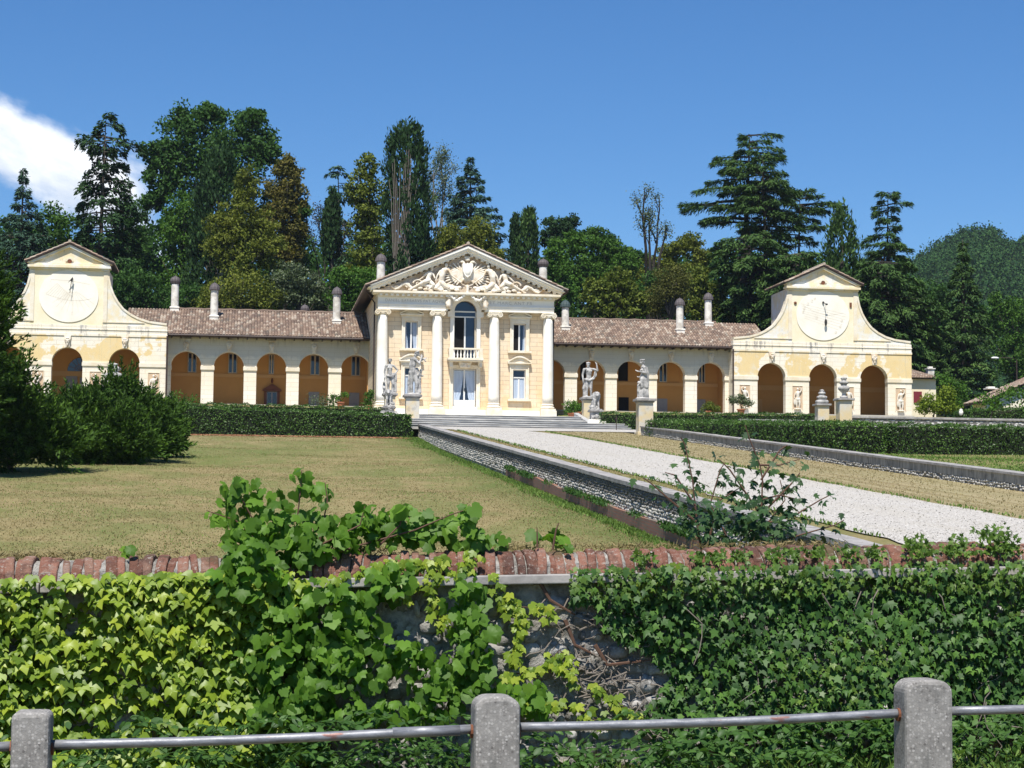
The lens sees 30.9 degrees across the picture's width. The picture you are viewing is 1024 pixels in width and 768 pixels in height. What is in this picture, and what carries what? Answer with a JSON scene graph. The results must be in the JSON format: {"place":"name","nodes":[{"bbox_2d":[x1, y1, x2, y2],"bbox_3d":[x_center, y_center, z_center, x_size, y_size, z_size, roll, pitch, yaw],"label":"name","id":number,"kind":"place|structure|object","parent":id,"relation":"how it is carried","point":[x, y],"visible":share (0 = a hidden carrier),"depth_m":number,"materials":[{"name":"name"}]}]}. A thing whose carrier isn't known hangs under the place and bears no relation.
{"place":"outdoors","nodes":[
{"label":"outdoors","id":0,"kind":"place"},
{"bbox_2d":[178,139,245,308],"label":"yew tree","id":1,"kind":"object","parent":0,"point":[204,202],"visible":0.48,"depth_m":178.07,"materials":[{"name":"green plant"}]},
{"bbox_2d":[0,538,850,560],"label":"brick wall coping","id":2,"kind":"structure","parent":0,"point":[513,547],"depth_m":12.69,"materials":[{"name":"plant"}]},
{"bbox_2d":[0,297,1023,559],"bbox_3d":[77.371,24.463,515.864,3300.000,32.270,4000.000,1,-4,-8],"label":"ground","id":3,"kind":"structure","parent":0,"point":[976,497],"depth_m":58.34,"materials":[{"name":"plant"}]},
{"bbox_2d":[0,248,31,419],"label":"juniper bush","id":4,"kind":"object","parent":3,"relation":"on","point":[7,311],"visible":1,"depth_m":64.38,"materials":[{"name":"green plant"}]},
{"bbox_2d":[0,168,53,302],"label":"spruce tree","id":5,"kind":"object","parent":3,"relation":"on","point":[24,235],"visible":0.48,"depth_m":180.95,"materials":[{"name":"green plant"}]},
{"bbox_2d":[0,329,105,474],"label":"juniper bush","id":6,"kind":"object","parent":3,"relation":"on","point":[34,425],"visible":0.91,"depth_m":67.62,"materials":[{"name":"green plant"}]},
{"bbox_2d":[23,200,93,276],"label":"broadleaf tree","id":7,"kind":"object","parent":3,"relation":"on","point":[58,220],"visible":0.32,"depth_m":188.21,"materials":[{"name":"green plant"}]},
{"bbox_2d":[0,239,167,397],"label":"dovecote pavilion","id":8,"kind":"structure","parent":3,"relation":"on","point":[79,323],"depth_m":145.98,"materials":[{"name":"paint"}]},
{"bbox_2d":[46,376,171,465],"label":"juniper bush","id":9,"kind":"object","parent":3,"relation":"on","point":[128,435],"visible":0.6,"depth_m":73.81,"materials":[{"name":"green plant"}]},
{"bbox_2d":[72,112,148,309],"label":"pine tree","id":10,"kind":"object","parent":3,"relation":"on","point":[115,220],"visible":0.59,"depth_m":175.67,"materials":[{"name":"green plant"}]},
{"bbox_2d":[70,355,193,461],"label":"juniper bush","id":11,"kind":"object","parent":3,"relation":"on","point":[124,381],"visible":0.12,"depth_m":77.20,"materials":[{"name":"green plant"}]},
{"bbox_2d":[103,193,168,310],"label":"broadleaf tree","id":12,"kind":"object","parent":3,"relation":"on","point":[146,257],"visible":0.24,"depth_m":192.34,"materials":[{"name":"green plant"}]},
{"bbox_2d":[110,258,207,309],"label":"tree","id":13,"kind":"object","parent":3,"relation":"on","point":[131,282],"visible":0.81,"depth_m":169.45,"materials":[{"name":"green plant"}]},
{"bbox_2d":[138,380,197,457],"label":"juniper bush","id":14,"kind":"object","parent":3,"relation":"on","point":[171,401],"visible":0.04,"depth_m":81.56,"materials":[{"name":"green plant"}]},
{"bbox_2d":[151,189,203,296],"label":"broadleaf tree","id":15,"kind":"object","parent":3,"relation":"on","point":[176,218],"visible":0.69,"depth_m":180.92,"materials":[{"name":"green plant"}]},
{"bbox_2d":[136,97,284,280],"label":"broadleaf tree","id":16,"kind":"object","parent":3,"relation":"on","point":[259,149],"visible":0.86,"depth_m":188.72,"materials":[{"name":"green plant"}]},
{"bbox_2d":[190,261,288,309],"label":"tree","id":17,"kind":"object","parent":3,"relation":"on","point":[238,289],"visible":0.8,"depth_m":166.50,"materials":[{"name":"green plant"}]},
{"bbox_2d":[198,163,292,308],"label":"broadleaf tree","id":18,"kind":"object","parent":3,"relation":"on","point":[233,228],"visible":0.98,"depth_m":170.95,"materials":[{"name":"green plant"}]},
{"bbox_2d":[128,275,369,406],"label":"arcaded wing","id":19,"kind":"structure","parent":3,"relation":"on","point":[254,356],"depth_m":151.28,"materials":[{"name":"paint"}]},
{"bbox_2d":[174,401,382,414],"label":"clipped hedge","id":20,"kind":"object","parent":3,"relation":"on","point":[318,407],"visible":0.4,"depth_m":124.59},
{"bbox_2d":[257,151,311,309],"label":"broadleaf tree","id":21,"kind":"object","parent":3,"relation":"on","point":[284,194],"visible":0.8,"depth_m":185.74,"materials":[{"name":"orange plant"}]},
{"bbox_2d":[257,189,320,308],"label":"broadleaf tree","id":22,"kind":"object","parent":3,"relation":"on","point":[305,213],"visible":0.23,"depth_m":191.80,"materials":[{"name":"green plant"}]},
{"bbox_2d":[172,404,413,436],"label":"clipped hedge","id":23,"kind":"object","parent":3,"relation":"on","point":[230,420],"visible":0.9,"depth_m":113.05,"materials":[{"name":"plant"}]},
{"bbox_2d":[260,259,331,310],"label":"tree","id":24,"kind":"object","parent":3,"relation":"on","point":[296,285],"visible":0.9,"depth_m":168.31,"materials":[{"name":"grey plant"}]},
{"bbox_2d":[300,200,360,310],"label":"tree","id":25,"kind":"object","parent":3,"relation":"on","point":[318,222],"visible":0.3,"depth_m":195.61,"materials":[{"name":"green plant"}]},
{"bbox_2d":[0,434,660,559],"bbox_3d":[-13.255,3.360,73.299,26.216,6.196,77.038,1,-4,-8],"label":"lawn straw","id":26,"kind":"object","parent":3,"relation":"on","point":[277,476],"visible":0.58,"depth_m":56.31,"materials":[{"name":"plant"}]},
{"bbox_2d":[318,186,346,311],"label":"cypress tree","id":27,"kind":"object","parent":3,"relation":"on","point":[331,242],"visible":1,"depth_m":188.39,"materials":[{"name":"green plant"}]},
{"bbox_2d":[323,165,353,310],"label":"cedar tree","id":28,"kind":"object","parent":3,"relation":"on","point":[335,174],"visible":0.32,"depth_m":201.17,"materials":[{"name":"green plant"}]},
{"bbox_2d":[322,264,376,311],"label":"tree","id":29,"kind":"object","parent":3,"relation":"on","point":[351,284],"visible":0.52,"depth_m":167.09,"materials":[{"name":"green plant"}]},
{"bbox_2d":[342,151,389,280],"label":"poplar tree","id":30,"kind":"object","parent":3,"relation":"on","point":[368,238],"visible":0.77,"depth_m":184.96,"materials":[{"name":"green plant"}]},
{"bbox_2d":[377,115,441,274],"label":"cypress tree","id":31,"kind":"object","parent":3,"relation":"on","point":[414,230],"visible":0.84,"depth_m":176.69,"materials":[{"name":"green plant"}]},
{"bbox_2d":[402,394,421,417],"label":"statue pedestal","id":32,"kind":"object","parent":3,"relation":"on","point":[412,402],"visible":0.67,"depth_m":118.67,"materials":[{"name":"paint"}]},
{"bbox_2d":[407,351,426,394],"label":"statue","id":33,"kind":"object","parent":32,"relation":"on","point":[415,375],"visible":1,"depth_m":119.16,"materials":[{"name":"stone"}]},
{"bbox_2d":[421,142,465,242],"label":"bare tree","id":34,"kind":"object","parent":3,"relation":"on","point":[440,159],"visible":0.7,"depth_m":194.81,"materials":[{"name":"grey plant"}]},
{"bbox_2d":[351,241,568,415],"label":"temple house","id":35,"kind":"structure","parent":3,"relation":"on","point":[485,346],"depth_m":141.70,"materials":[{"name":"white paint"}]},
{"bbox_2d":[405,321,417,348],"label":"window","id":36,"kind":"structure","parent":35,"relation":"in","point":[411,328],"depth_m":141.75,"materials":[{"name":"white glass"}]},
{"bbox_2d":[453,369,475,406],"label":"glazed door","id":37,"kind":"structure","parent":35,"relation":"in","point":[463,379],"depth_m":142.03,"materials":[{"name":"white glass"}]},
{"bbox_2d":[454,302,475,357],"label":"arched window","id":38,"kind":"structure","parent":35,"relation":"in","point":[465,312],"depth_m":142.37,"materials":[{"name":"blue glass"}]},
{"bbox_2d":[513,370,524,398],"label":"window","id":39,"kind":"structure","parent":35,"relation":"in","point":[518,375],"depth_m":142.65,"materials":[{"name":"white glass"}]},
{"bbox_2d":[513,324,525,350],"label":"window","id":40,"kind":"structure","parent":35,"relation":"in","point":[519,329],"depth_m":142.93,"materials":[{"name":"white glass"}]},
{"bbox_2d":[420,215,508,257],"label":"tree","id":41,"kind":"object","parent":3,"relation":"on","point":[449,237],"visible":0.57,"depth_m":184.06,"materials":[{"name":"green plant"}]},
{"bbox_2d":[422,157,512,261],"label":"fir tree","id":42,"kind":"object","parent":3,"relation":"on","point":[474,210],"visible":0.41,"depth_m":192.67,"materials":[{"name":"green plant"}]},
{"bbox_2d":[0,541,1023,767],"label":"boundary wall","id":43,"kind":"structure","parent":3,"relation":"on","point":[523,574],"depth_m":12.41,"materials":[{"name":"stone"}]},
{"bbox_2d":[0,569,341,767],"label":"wall creeper","id":44,"kind":"object","parent":43,"relation":"attached to","point":[188,597],"depth_m":11.86,"materials":[{"name":"plant"}]},
{"bbox_2d":[118,467,574,741],"bbox_3d":[-1.057,1.435,12.159,3.052,1.773,0.870,1,-4,-8],"label":"grape vine","id":45,"kind":"object","parent":43,"relation":"attached to","point":[334,663],"visible":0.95,"depth_m":11.99,"materials":[{"name":"plant"}]},
{"bbox_2d":[329,550,682,733],"bbox_3d":[-0.053,1.709,12.264,2.456,1.214,0.134,1,-4,-8],"label":"wall creeper","id":46,"kind":"object","parent":43,"relation":"attached to","point":[507,608],"depth_m":12.26,"materials":[{"name":"plant"}]},
{"bbox_2d":[525,583,682,721],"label":"dead ivy stems","id":47,"kind":"object","parent":43,"relation":"attached to","point":[578,647],"visible":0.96,"depth_m":12.38,"materials":[{"name":"plant"}]},
{"bbox_2d":[520,522,1023,767],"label":"ivy blanket","id":48,"kind":"object","parent":43,"relation":"attached to","point":[896,621],"visible":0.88,"depth_m":12.45,"materials":[{"name":"plant"}]},
{"bbox_2d":[0,672,1023,767],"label":"bramble thicket","id":49,"kind":"object","parent":3,"relation":"on","point":[727,747],"visible":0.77,"depth_m":11.72,"materials":[{"name":"plant"}]},
{"bbox_2d":[0,677,1023,767],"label":"road railing","id":50,"kind":"object","parent":3,"relation":"on","point":[923,712],"visible":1,"depth_m":9.03,"materials":[{"name":"metal"}]},
{"bbox_2d":[0,210,1023,340],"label":"woodland","id":51,"kind":"object","parent":3,"relation":"on","point":[996,331],"visible":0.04,"depth_m":223.13,"materials":[{"name":"green plant"}]},
{"bbox_2d":[507,211,520,263],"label":"cypress tree","id":52,"kind":"object","parent":3,"relation":"on","point":[513,230],"visible":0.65,"depth_m":208.53,"materials":[{"name":"green plant"}]},
{"bbox_2d":[410,413,630,430],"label":"stone steps","id":53,"kind":"structure","parent":3,"relation":"on","point":[577,421],"depth_m":117.46,"materials":[{"name":"stone"}]},
{"bbox_2d":[579,397,591,418],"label":"statue pedestal","id":54,"kind":"object","parent":53,"relation":"on","point":[586,402],"visible":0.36,"depth_m":127.86,"materials":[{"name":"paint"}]},
{"bbox_2d":[582,362,598,396],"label":"statue","id":55,"kind":"object","parent":54,"relation":"on","point":[587,381],"visible":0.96,"depth_m":128.28,"materials":[{"name":"stone"}]},
{"bbox_2d":[513,205,540,274],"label":"cypress tree","id":56,"kind":"object","parent":3,"relation":"on","point":[529,234],"visible":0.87,"depth_m":206.37,"materials":[{"name":"green plant"}]},
{"bbox_2d":[396,436,688,550],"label":"ditch grass","id":57,"kind":"structure","parent":3,"relation":"on","point":[602,518],"depth_m":60.05,"materials":[{"name":"plant"}]},
{"bbox_2d":[538,212,581,251],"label":"pine tree","id":58,"kind":"object","parent":3,"relation":"on","point":[558,226],"visible":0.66,"depth_m":219.23,"materials":[{"name":"green plant"}]},
{"bbox_2d":[542,236,581,317],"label":"broadleaf tree","id":59,"kind":"object","parent":3,"relation":"on","point":[559,265],"visible":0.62,"depth_m":187.19,"materials":[{"name":"green plant"}]},
{"bbox_2d":[559,225,642,317],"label":"broadleaf tree","id":60,"kind":"object","parent":3,"relation":"on","point":[603,249],"visible":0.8,"depth_m":200.09,"materials":[{"name":"green plant"}]},
{"bbox_2d":[577,266,651,318],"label":"broadleaf tree","id":61,"kind":"object","parent":3,"relation":"on","point":[630,302],"visible":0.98,"depth_m":173.62,"materials":[{"name":"green plant"}]},
{"bbox_2d":[230,741,1023,767],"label":"roadside grass","id":62,"kind":"structure","parent":3,"relation":"on","point":[860,761],"depth_m":12.00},
{"bbox_2d":[633,398,656,434],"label":"statue pedestal","id":63,"kind":"object","parent":3,"relation":"on","point":[644,409],"visible":0.64,"depth_m":106.11,"materials":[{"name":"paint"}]},
{"bbox_2d":[635,359,648,397],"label":"statue","id":64,"kind":"object","parent":63,"relation":"on","point":[643,388],"visible":1,"depth_m":106.47,"materials":[{"name":"stone"}]},
{"bbox_2d":[414,424,881,549],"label":"ramp wall","id":65,"kind":"structure","parent":3,"relation":"on","point":[621,493],"depth_m":56.69,"materials":[{"name":"grey stone"}]},
{"bbox_2d":[504,464,734,547],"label":"wall weeds","id":66,"kind":"object","parent":65,"relation":"on","point":[664,525],"depth_m":55.15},
{"bbox_2d":[630,181,674,318],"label":"dead tree","id":67,"kind":"object","parent":3,"relation":"on","point":[649,263],"visible":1,"depth_m":191.56,"materials":[{"name":"grey plant"}]},
{"bbox_2d":[553,292,760,412],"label":"arcaded wing","id":68,"kind":"structure","parent":3,"relation":"on","point":[686,363],"depth_m":154.89,"materials":[{"name":"paint"}]},
{"bbox_2d":[641,283,690,319],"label":"domed shrub","id":69,"kind":"object","parent":3,"relation":"on","point":[657,309],"visible":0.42,"depth_m":174.41,"materials":[{"name":"green plant"}]},
{"bbox_2d":[631,231,712,298],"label":"broadleaf tree","id":70,"kind":"object","parent":3,"relation":"on","point":[682,247],"visible":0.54,"depth_m":203.60,"materials":[{"name":"green plant"}]},
{"bbox_2d":[651,262,694,319],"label":"domed tree","id":71,"kind":"object","parent":3,"relation":"on","point":[672,285],"visible":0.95,"depth_m":171.28,"materials":[{"name":"green plant"}]},
{"bbox_2d":[624,267,730,318],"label":"tree","id":72,"kind":"object","parent":3,"relation":"on","point":[651,277],"visible":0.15,"depth_m":180.69,"materials":[{"name":"green plant"}]},
{"bbox_2d":[674,262,732,320],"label":"tree","id":73,"kind":"object","parent":3,"relation":"on","point":[702,286],"visible":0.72,"depth_m":175.84,"materials":[{"name":"green plant"}]},
{"bbox_2d":[599,410,814,429],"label":"clipped hedge","id":74,"kind":"object","parent":3,"relation":"on","point":[628,419],"visible":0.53,"depth_m":119.24,"materials":[{"name":"plant"}]},
{"bbox_2d":[434,426,1023,544],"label":"gravel drive","id":75,"kind":"structure","parent":3,"relation":"on","point":[842,494],"depth_m":49.61,"materials":[{"name":"gravel"}]},
{"bbox_2d":[457,429,1023,536],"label":"verge tufts","id":76,"kind":"object","parent":75,"relation":"on","point":[802,477],"visible":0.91,"depth_m":56.17,"materials":[{"name":"green plant"}]},
{"bbox_2d":[467,430,1023,542],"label":"gravel stones","id":77,"kind":"object","parent":75,"relation":"on","point":[797,494],"visible":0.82,"depth_m":45.86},
{"bbox_2d":[677,131,789,294],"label":"cedar tree","id":78,"kind":"object","parent":3,"relation":"on","point":[733,163],"visible":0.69,"depth_m":186.50,"materials":[{"name":"green plant"}]},
{"bbox_2d":[447,429,1023,521],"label":"verge straw","id":79,"kind":"object","parent":3,"relation":"on","point":[616,437],"visible":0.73,"depth_m":64.24,"materials":[{"name":"plant"}]},
{"bbox_2d":[628,418,846,549],"bbox_3d":[1.751,1.009,13.909,1.658,1.531,0.990,1,-4,-8],"label":"maple sapling","id":80,"kind":"object","parent":3,"relation":"on","point":[716,518],"visible":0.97,"depth_m":13.91,"materials":[{"name":"plant"}]},
{"bbox_2d":[699,233,801,328],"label":"cedar tree","id":81,"kind":"object","parent":3,"relation":"on","point":[744,308],"visible":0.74,"depth_m":174.54,"materials":[{"name":"green plant"}]},
{"bbox_2d":[644,418,887,453],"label":"clipped hedge","id":82,"kind":"object","parent":3,"relation":"on","point":[859,436],"visible":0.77,"depth_m":80.67,"materials":[{"name":"plant"}]},
{"bbox_2d":[726,151,806,258],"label":"cedar tree","id":83,"kind":"object","parent":3,"relation":"on","point":[750,206],"visible":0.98,"depth_m":182.58,"materials":[{"name":"green plant"}]},
{"bbox_2d":[751,249,820,331],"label":"cedar tree","id":84,"kind":"object","parent":3,"relation":"on","point":[792,269],"visible":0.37,"depth_m":171.75,"materials":[{"name":"green plant"}]},
{"bbox_2d":[773,188,838,252],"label":"cedar tree","id":85,"kind":"object","parent":3,"relation":"on","point":[803,209],"visible":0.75,"depth_m":191.45,"materials":[{"name":"green plant"}]},
{"bbox_2d":[728,262,913,416],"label":"dovecote pavilion","id":86,"kind":"structure","parent":3,"relation":"on","point":[809,344],"depth_m":154.62,"materials":[{"name":"paint"}]},
{"bbox_2d":[640,426,1023,491],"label":"ramp wall","id":87,"kind":"structure","parent":3,"relation":"on","point":[993,477],"depth_m":66.38,"materials":[{"name":"grey stone"}]},
{"bbox_2d":[817,197,865,278],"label":"columnar conifer","id":88,"kind":"object","parent":3,"relation":"on","point":[836,257],"visible":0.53,"depth_m":181.31,"materials":[{"name":"green plant"}]},
{"bbox_2d":[833,398,854,421],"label":"gate pier","id":89,"kind":"structure","parent":3,"relation":"on","point":[844,408],"depth_m":98.35,"materials":[{"name":"paint"}]},
{"bbox_2d":[860,191,914,296],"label":"cedar tree","id":90,"kind":"object","parent":3,"relation":"on","point":[886,253],"visible":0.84,"depth_m":184.57,"materials":[{"name":"green plant"}]},
{"bbox_2d":[852,258,954,375],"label":"cedar tree","id":91,"kind":"object","parent":3,"relation":"on","point":[893,308],"visible":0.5,"depth_m":173.89,"materials":[{"name":"green plant"}]},
{"bbox_2d":[912,366,937,416],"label":"house","id":92,"kind":"structure","parent":3,"relation":"on","point":[923,382],"depth_m":165.31,"materials":[{"name":"yellow paint"}]},
{"bbox_2d":[913,279,959,415],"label":"broadleaf tree","id":93,"kind":"object","parent":3,"relation":"on","point":[938,296],"visible":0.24,"depth_m":194.96,"materials":[{"name":"green plant"}]},
{"bbox_2d":[852,416,1023,428],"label":"garden wall","id":94,"kind":"structure","parent":3,"relation":"on","point":[966,421],"depth_m":99.37,"materials":[{"name":"grey stone"}]},
{"bbox_2d":[913,383,962,416],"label":"garden shrub","id":95,"kind":"object","parent":3,"relation":"on","point":[925,402],"visible":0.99,"depth_m":156.74,"materials":[{"name":"green plant"}]},
{"bbox_2d":[877,420,1023,454],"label":"clipped hedge","id":96,"kind":"object","parent":3,"relation":"on","point":[929,439],"visible":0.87,"depth_m":76.73,"materials":[{"name":"plant"}]},
{"bbox_2d":[932,372,972,416],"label":"garden shrub","id":97,"kind":"object","parent":3,"relation":"on","point":[946,380],"visible":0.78,"depth_m":158.15,"materials":[{"name":"green plant"}]},
{"bbox_2d":[932,239,997,414],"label":"spruce tree","id":98,"kind":"object","parent":3,"relation":"on","point":[966,358],"visible":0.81,"depth_m":180.18,"materials":[{"name":"green plant"}]},
{"bbox_2d":[953,406,1023,418],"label":"clipped hedge","id":99,"kind":"object","parent":3,"relation":"on","point":[986,413],"visible":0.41,"depth_m":126.29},
{"bbox_2d":[963,377,1023,411],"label":"farm building","id":100,"kind":"structure","parent":3,"relation":"on","point":[1016,383],"depth_m":130.81,"materials":[{"name":"brown paint"}]},
{"bbox_2d":[972,384,1023,417],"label":"garden shrub","id":101,"kind":"object","parent":3,"relation":"on","point":[1011,391],"visible":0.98,"depth_m":117.75,"materials":[{"name":"green plant"}]},
{"bbox_2d":[984,289,1023,389],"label":"broadleaf tree","id":102,"kind":"object","parent":3,"relation":"on","point":[1007,310],"visible":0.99,"depth_m":200.09,"materials":[{"name":"green plant"}]},
{"bbox_2d":[0,0,1023,320],"label":"sky","id":103,"kind":"structure","parent":0,"point":[562,107],"materials":[{"name":"blue"}]},
{"bbox_2d":[866,452,1023,471],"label":"side lawn grass","id":104,"kind":"structure","parent":0,"point":[977,458],"depth_m":67.22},
{"bbox_2d":[933,244,1023,392],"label":"hill","id":105,"kind":"structure","parent":0,"point":[983,293],"depth_m":596.85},
{"bbox_2d":[878,220,1023,415],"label":"hill forest","id":106,"kind":"object","parent":105,"relation":"on","point":[994,262],"visible":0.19,"depth_m":614.65,"materials":[{"name":"green plant"}]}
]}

